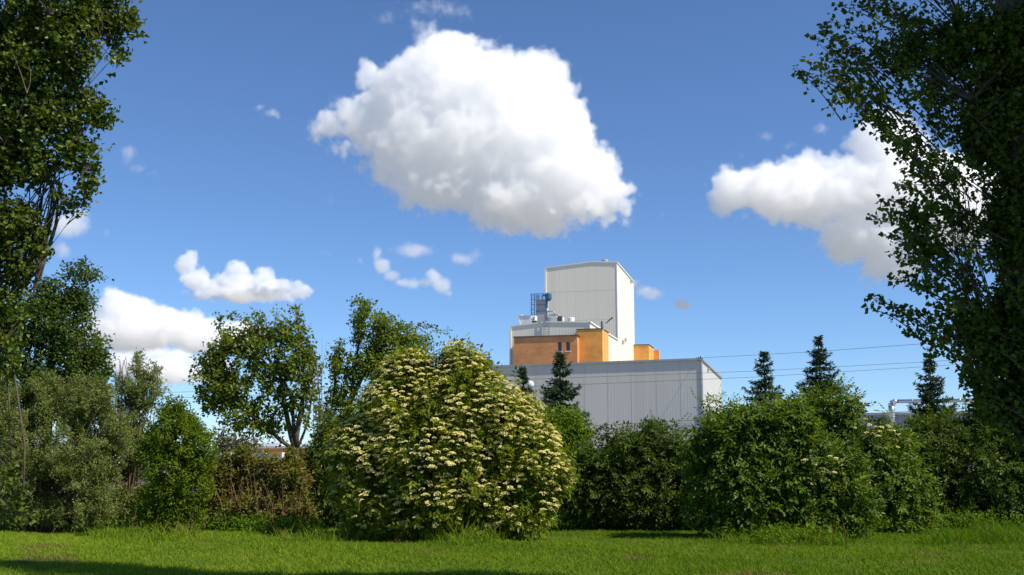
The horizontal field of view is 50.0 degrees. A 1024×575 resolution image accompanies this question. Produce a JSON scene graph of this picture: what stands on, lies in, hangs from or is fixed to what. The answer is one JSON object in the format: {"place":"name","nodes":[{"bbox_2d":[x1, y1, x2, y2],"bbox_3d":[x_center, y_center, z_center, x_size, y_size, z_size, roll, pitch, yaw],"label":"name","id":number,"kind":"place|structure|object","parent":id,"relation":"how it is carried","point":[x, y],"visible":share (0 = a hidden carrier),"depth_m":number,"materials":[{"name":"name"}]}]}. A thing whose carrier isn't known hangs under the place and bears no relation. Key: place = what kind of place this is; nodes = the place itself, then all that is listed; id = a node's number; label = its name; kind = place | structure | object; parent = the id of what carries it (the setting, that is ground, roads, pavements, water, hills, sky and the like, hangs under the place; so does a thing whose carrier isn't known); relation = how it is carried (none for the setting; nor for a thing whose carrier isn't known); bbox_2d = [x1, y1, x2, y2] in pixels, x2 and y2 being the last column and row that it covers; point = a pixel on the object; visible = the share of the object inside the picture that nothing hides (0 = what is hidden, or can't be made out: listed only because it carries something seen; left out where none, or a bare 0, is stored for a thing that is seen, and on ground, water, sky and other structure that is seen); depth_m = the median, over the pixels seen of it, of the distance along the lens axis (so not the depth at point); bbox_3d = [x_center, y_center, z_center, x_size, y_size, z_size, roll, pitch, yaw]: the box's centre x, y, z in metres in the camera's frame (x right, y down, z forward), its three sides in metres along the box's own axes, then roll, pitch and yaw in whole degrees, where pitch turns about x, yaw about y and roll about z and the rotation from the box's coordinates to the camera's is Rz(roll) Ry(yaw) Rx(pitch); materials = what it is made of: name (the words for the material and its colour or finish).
{"place":"outdoors","nodes":[
{"label":"outdoors","id":0,"kind":"place"},
{"bbox_2d":[255,443,367,470],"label":"building","id":1,"kind":"structure","parent":0,"point":[277,449],"depth_m":108.79,"materials":[{"name":"white paint"}]},
{"bbox_2d":[0,0,1005,457],"label":"sky","id":2,"kind":"structure","parent":0,"point":[430,161],"materials":[{"name":"blue"}]},
{"bbox_2d":[0,463,1023,574],"bbox_3d":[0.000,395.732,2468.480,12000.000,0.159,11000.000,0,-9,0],"label":"ground","id":3,"kind":"structure","parent":0,"point":[25,562],"depth_m":19.62,"materials":[{"name":"green plant"}]},
{"bbox_2d":[1,254,119,481],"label":"broadleaf tree","id":4,"kind":"object","parent":3,"relation":"on","point":[51,306],"visible":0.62,"depth_m":30.81,"materials":[{"name":"green plant"}]},
{"bbox_2d":[0,368,140,532],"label":"silver shrub","id":5,"kind":"object","parent":3,"relation":"on","point":[54,500],"visible":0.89,"depth_m":27.36,"materials":[{"name":"green plant"}]},
{"bbox_2d":[0,0,148,531],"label":"poplar tree","id":6,"kind":"object","parent":3,"relation":"on","point":[27,34],"visible":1,"depth_m":13.80,"materials":[{"name":"green plant"}]},
{"bbox_2d":[85,346,171,527],"bbox_3d":[-10.198,3.912,28.834,2.319,4.747,2.150,5,-10,-27],"label":"silver shrub","id":7,"kind":"object","parent":3,"relation":"on","point":[137,394],"visible":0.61,"depth_m":28.68,"materials":[{"name":"green plant"}]},
{"bbox_2d":[127,389,221,532],"bbox_3d":[-7.872,4.066,25.687,2.117,3.400,1.843,0,-9,0],"label":"privet bush","id":8,"kind":"object","parent":3,"relation":"on","point":[176,495],"visible":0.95,"depth_m":25.33,"materials":[{"name":"green plant"}]},
{"bbox_2d":[210,419,268,454],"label":"distant tree","id":9,"kind":"object","parent":3,"relation":"on","point":[227,442],"visible":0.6,"depth_m":93.48,"materials":[{"name":"green plant"}]},
{"bbox_2d":[199,452,284,486],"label":"concrete fence","id":10,"kind":"object","parent":3,"relation":"on","point":[281,455],"visible":0.1,"depth_m":69.34,"materials":[{"name":"grey concrete"}]},
{"bbox_2d":[182,303,326,456],"bbox_3d":[-8.218,3.792,34.917,4.412,6.848,3.164,2,-9,-14],"label":"maple tree","id":11,"kind":"object","parent":3,"relation":"on","point":[223,386],"visible":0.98,"depth_m":34.70,"materials":[{"name":"green plant"}]},
{"bbox_2d":[193,442,322,531],"bbox_3d":[-6.235,4.861,26.567,3.365,2.204,2.197,0,-9,0],"label":"bramble thicket","id":12,"kind":"object","parent":3,"relation":"on","point":[279,487],"visible":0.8,"depth_m":26.27,"materials":[{"name":"green plant"}]},
{"bbox_2d":[310,340,330,495],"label":"bare sapling","id":13,"kind":"object","parent":3,"relation":"on","point":[320,403],"visible":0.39,"depth_m":33.89,"materials":[{"name":"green plant"}]},
{"bbox_2d":[290,408,380,528],"bbox_3d":[-4.454,4.590,27.608,3.072,3.076,1.965,0,-9,0],"label":"understorey bush","id":14,"kind":"object","parent":3,"relation":"on","point":[313,459],"visible":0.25,"depth_m":27.20,"materials":[{"name":"green plant"}]},
{"bbox_2d":[303,293,452,444],"bbox_3d":[-4.461,3.834,36.932,4.967,7.458,3.074,0,-9,0],"label":"leaning tree","id":15,"kind":"object","parent":3,"relation":"on","point":[384,330],"visible":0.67,"depth_m":36.86,"materials":[{"name":"green plant"}]},
{"bbox_2d":[318,332,581,541],"bbox_3d":[-1.361,3.413,24.338,5.849,4.816,3.185,0,-9,0],"label":"elder bush","id":16,"kind":"object","parent":3,"relation":"on","point":[465,417],"visible":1,"depth_m":23.68,"materials":[{"name":"green plant"}]},
{"bbox_2d":[4,512,1023,545],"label":"meadow grass","id":17,"kind":"structure","parent":3,"relation":"on","point":[980,528],"depth_m":22.95,"materials":[{"name":"green plant"}]},
{"bbox_2d":[8,506,1023,545],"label":"weeds","id":18,"kind":"object","parent":3,"relation":"on","point":[244,522],"visible":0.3,"depth_m":25.37,"materials":[{"name":"green plant"}]},
{"bbox_2d":[496,366,540,493],"bbox_3d":[0.536,6.756,51.616,3.100,6.230,3.492,0,-9,0],"label":"spruce tree","id":19,"kind":"object","parent":3,"relation":"on","point":[523,374],"visible":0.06,"depth_m":51.87,"materials":[{"name":"green plant"}]},
{"bbox_2d":[526,381,533,393],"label":"street lamp","id":20,"kind":"object","parent":3,"relation":"on","point":[531,383],"visible":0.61,"depth_m":69.71,"materials":[{"name":"white plastic"}]},
{"bbox_2d":[534,398,598,504],"bbox_3d":[1.574,5.083,32.648,2.078,3.564,1.706,0,-9,0],"label":"young tree","id":21,"kind":"object","parent":3,"relation":"on","point":[573,426],"visible":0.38,"depth_m":32.58,"materials":[{"name":"green plant"}]},
{"bbox_2d":[534,350,617,504],"bbox_3d":[1.854,5.768,44.598,5.194,6.513,5.339,-7,-11,36],"label":"spruce tree","id":22,"kind":"object","parent":3,"relation":"on","point":[553,393],"visible":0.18,"depth_m":44.78,"materials":[{"name":"green plant"}]},
{"bbox_2d":[437,356,722,478],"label":"grey warehouse","id":23,"kind":"structure","parent":3,"relation":"on","point":[637,399],"depth_m":106.58,"materials":[{"name":"metal cladding"}]},
{"bbox_2d":[706,341,952,357],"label":"power cable","id":24,"kind":"object","parent":23,"relation":"attached to","point":[829,350],"visible":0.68,"depth_m":89.22,"materials":[{"name":"black metal"}]},
{"bbox_2d":[509,261,659,364],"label":"factory building","id":25,"kind":"structure","parent":3,"relation":"on","point":[589,296],"depth_m":163.15,"materials":[{"name":"metal cladding"},{"name":"orange painted panels"},{"name":"metal"}]},
{"bbox_2d":[517,315,532,323],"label":"intake hood","id":26,"kind":"object","parent":25,"relation":"on","point":[524,319],"visible":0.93,"depth_m":145.03,"materials":[{"name":"white paint"}]},
{"bbox_2d":[531,293,554,322],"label":"dust filter","id":27,"kind":"object","parent":25,"relation":"attached to","point":[542,311],"visible":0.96,"depth_m":145.20,"materials":[{"name":"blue metal"}]},
{"bbox_2d":[548,314,563,320],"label":"fan housing","id":28,"kind":"object","parent":25,"relation":"on","point":[552,317],"visible":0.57,"depth_m":144.86,"materials":[{"name":"white paint"}]},
{"bbox_2d":[558,342,561,351],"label":"window","id":29,"kind":"structure","parent":25,"relation":"in","point":[559,343],"depth_m":139.48,"materials":[{"name":"black glass"}]},
{"bbox_2d":[565,342,570,351],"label":"window","id":30,"kind":"structure","parent":25,"relation":"in","point":[567,343],"depth_m":139.21,"materials":[{"name":"black glass"}]},
{"bbox_2d":[553,410,711,531],"bbox_3d":[3.143,4.714,27.632,4.772,3.275,2.788,0,-9,0],"label":"hedge bush","id":31,"kind":"object","parent":3,"relation":"on","point":[632,470],"visible":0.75,"depth_m":27.03,"materials":[{"name":"green plant"}]},
{"bbox_2d":[734,351,785,432],"bbox_3d":[10.122,5.747,43.779,4.806,6.507,5.576,0,-9,0],"label":"spruce tree","id":32,"kind":"object","parent":3,"relation":"on","point":[764,384],"visible":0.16,"depth_m":43.88,"materials":[{"name":"green plant"}]},
{"bbox_2d":[673,387,886,539],"bbox_3d":[5.901,4.030,24.319,4.728,3.654,2.626,0,-9,0],"label":"elder bush","id":33,"kind":"object","parent":3,"relation":"on","point":[765,464],"visible":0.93,"depth_m":23.74,"materials":[{"name":"green plant"}]},
{"bbox_2d":[691,384,793,423],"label":"elder shoots","id":34,"kind":"object","parent":33,"relation":"attached to","point":[712,411],"visible":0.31,"depth_m":27.84,"materials":[{"name":"green plant"}]},
{"bbox_2d":[789,335,850,421],"bbox_3d":[12.055,5.308,43.465,4.924,6.986,4.838,5,-11,-30],"label":"spruce tree","id":35,"kind":"object","parent":3,"relation":"on","point":[817,355],"visible":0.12,"depth_m":43.95,"materials":[{"name":"green plant"}]},
{"bbox_2d":[693,412,977,470],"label":"shed","id":36,"kind":"structure","parent":3,"relation":"on","point":[899,417],"depth_m":90.29,"materials":[{"name":"metal"}]},
{"bbox_2d":[888,398,972,425],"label":"silver duct","id":37,"kind":"object","parent":36,"relation":"attached to","point":[892,403],"visible":0.44,"depth_m":89.30,"materials":[{"name":"silver metal"}]},
{"bbox_2d":[781,373,951,533],"bbox_3d":[8.529,4.145,26.850,4.063,4.160,2.689,0,-9,0],"label":"elder bush","id":38,"kind":"object","parent":3,"relation":"on","point":[890,447],"visible":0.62,"depth_m":26.35,"materials":[{"name":"green plant"}]},
{"bbox_2d":[791,0,1023,451],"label":"poplar tree","id":39,"kind":"object","parent":3,"relation":"on","point":[990,126],"visible":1,"depth_m":11.68,"materials":[{"name":"green plant"}]},
{"bbox_2d":[906,353,973,471],"bbox_3d":[17.620,5.869,45.517,4.215,6.446,4.541,0,-9,0],"label":"spruce tree","id":40,"kind":"object","parent":3,"relation":"on","point":[929,395],"visible":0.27,"depth_m":45.72,"materials":[{"name":"green plant"}]},
{"bbox_2d":[892,396,1023,525],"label":"hedge bush","id":41,"kind":"object","parent":3,"relation":"on","point":[958,448],"visible":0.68,"depth_m":28.88,"materials":[{"name":"green plant"}]},
{"bbox_2d":[80,364,958,400],"bbox_3d":[-2.288,5.275,61.943,70.851,2.976,0.019,0,-9,0],"label":"power cable","id":42,"kind":"object","parent":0,"point":[647,381],"visible":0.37,"depth_m":61.95,"materials":[{"name":"black metal"}]},
{"bbox_2d":[164,360,948,392],"bbox_3d":[-2.294,5.010,61.985,70.900,2.890,0.019,0,-9,0],"label":"power cable","id":43,"kind":"object","parent":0,"point":[685,373],"visible":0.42,"depth_m":62.00,"materials":[{"name":"black metal"}]},
{"bbox_2d":[591,408,967,425],"bbox_3d":[12.380,6.843,57.641,28.426,1.291,0.026,0,-9,0],"label":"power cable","id":44,"kind":"object","parent":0,"point":[692,420],"visible":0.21,"depth_m":57.61,"materials":[{"name":"black metal"}]},
{"bbox_2d":[603,414,959,429],"bbox_3d":[12.368,7.120,57.597,28.401,1.182,0.023,0,-9,0],"label":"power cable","id":45,"kind":"object","parent":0,"point":[694,425],"visible":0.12,"depth_m":57.57,"materials":[{"name":"black metal"}]}
]}

